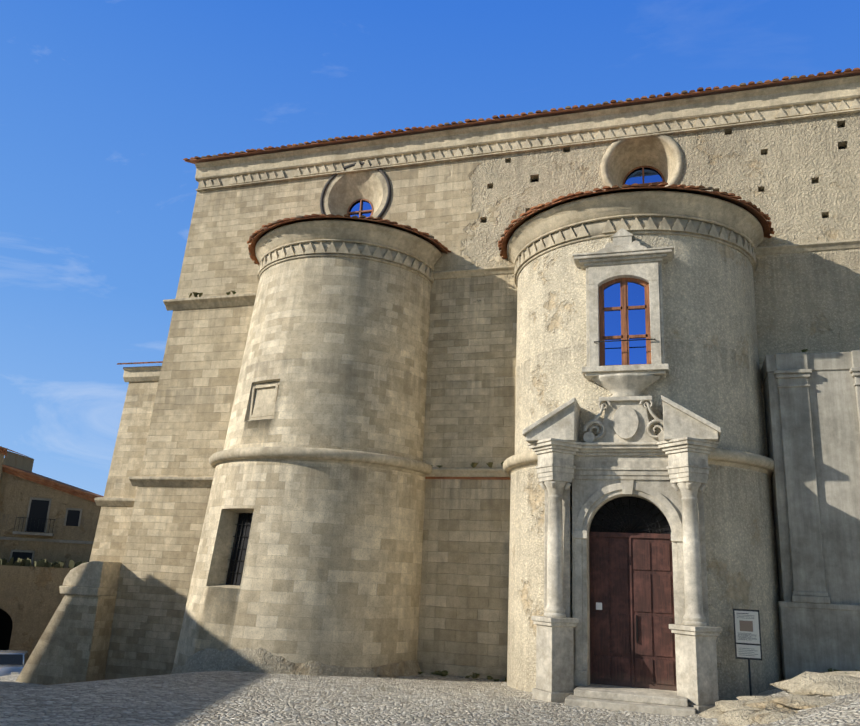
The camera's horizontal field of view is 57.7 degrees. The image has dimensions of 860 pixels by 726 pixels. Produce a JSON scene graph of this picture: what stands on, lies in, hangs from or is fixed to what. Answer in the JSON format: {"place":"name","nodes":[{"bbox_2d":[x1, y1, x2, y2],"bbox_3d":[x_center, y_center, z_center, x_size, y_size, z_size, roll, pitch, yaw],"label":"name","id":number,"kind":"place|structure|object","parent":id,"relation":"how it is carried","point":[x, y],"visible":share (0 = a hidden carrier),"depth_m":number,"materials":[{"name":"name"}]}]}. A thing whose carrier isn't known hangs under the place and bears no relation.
{"place":"outdoors","nodes":[
{"label":"outdoors","id":0,"kind":"place"},
{"bbox_2d":[0,446,103,656],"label":"old house","id":1,"kind":"structure","parent":0,"point":[48,527],"depth_m":54.36,"materials":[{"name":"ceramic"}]},
{"bbox_2d":[0,670,859,725],"bbox_3d":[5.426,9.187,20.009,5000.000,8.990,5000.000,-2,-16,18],"label":"ground","id":2,"kind":"structure","parent":0,"point":[220,698],"depth_m":13.96,"materials":[{"name":"grey stone"}]},
{"bbox_2d":[0,650,28,675],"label":"silver car","id":3,"kind":"object","parent":2,"relation":"on","point":[12,662],"visible":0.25,"depth_m":37.74,"materials":[{"name":"grey paint"}]},
{"bbox_2d":[16,561,121,684],"bbox_3d":[-11.963,9.047,25.559,3.330,5.020,1.510,-2,-16,18],"label":"buttress","id":4,"kind":"object","parent":2,"relation":"on","point":[72,645],"visible":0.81,"depth_m":24.86,"materials":[{"name":"stone"}]},
{"bbox_2d":[89,361,162,561],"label":"block wall","id":5,"kind":"structure","parent":2,"relation":"on","point":[116,502],"depth_m":27.51,"materials":[{"name":"stone"}]},
{"bbox_2d":[172,214,450,669],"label":"apse","id":6,"kind":"structure","parent":2,"relation":"on","point":[311,541],"depth_m":21.94,"materials":[{"name":"stone"}]},
{"bbox_2d":[104,68,859,690],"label":"church wall","id":7,"kind":"structure","parent":2,"relation":"on","point":[796,180],"depth_m":24.33,"materials":[{"name":"stone"}]},
{"bbox_2d":[320,162,390,219],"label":"round window","id":8,"kind":"structure","parent":7,"relation":"attached to","point":[365,193],"depth_m":27.28,"materials":[{"name":"stone"}]},
{"bbox_2d":[425,477,510,479],"bbox_3d":[1.139,3.407,23.065,2.720,0.070,0.025,-2,-16,18],"label":"ledge","id":9,"kind":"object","parent":7,"relation":"attached to","point":[491,478],"depth_m":22.99,"materials":[{"name":"stone"}]},
{"bbox_2d":[129,239,859,486],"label":"wall stringcourses","id":10,"kind":"object","parent":7,"relation":"attached to","point":[209,302],"depth_m":24.86,"materials":[{"name":"stone"}]},
{"bbox_2d":[195,75,859,181],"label":"cornice band","id":11,"kind":"object","parent":7,"relation":"attached to","point":[815,92],"visible":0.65,"depth_m":25.21,"materials":[{"name":"stone"}]},
{"bbox_2d":[196,98,859,191],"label":"dentil molding","id":12,"kind":"structure","parent":7,"relation":"attached to","point":[824,109],"depth_m":25.13,"materials":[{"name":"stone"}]},
{"bbox_2d":[601,129,683,187],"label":"round window","id":13,"kind":"structure","parent":7,"relation":"attached to","point":[648,161],"depth_m":24.59,"materials":[{"name":"stone"}]},
{"bbox_2d":[170,647,859,725],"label":"rock outcrops","id":14,"kind":"object","parent":2,"relation":"on","point":[747,710],"visible":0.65,"depth_m":15.28,"materials":[{"name":"stone"}]},
{"bbox_2d":[188,290,859,681],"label":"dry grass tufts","id":15,"kind":"object","parent":2,"relation":"on","point":[490,464],"visible":0.56,"depth_m":21.69,"materials":[{"name":"yellow"}]},
{"bbox_2d":[498,182,782,715],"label":"apse","id":16,"kind":"structure","parent":2,"relation":"on","point":[637,366],"depth_m":18.75,"materials":[{"name":"stone"}]},
{"bbox_2d":[733,609,761,695],"bbox_3d":[6.908,6.314,16.916,0.540,1.860,0.200,-2,-16,18],"label":"info sign","id":17,"kind":"object","parent":2,"relation":"on","point":[747,636],"visible":0.98,"depth_m":16.99,"materials":[{"name":"white metal"}]},
{"bbox_2d":[761,350,859,680],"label":"wall","id":18,"kind":"structure","parent":2,"relation":"on","point":[812,409],"depth_m":18.89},
{"bbox_2d":[0,0,859,495],"label":"sky","id":19,"kind":"structure","parent":0,"point":[103,103],"materials":[{"name":"blue"}]}
]}

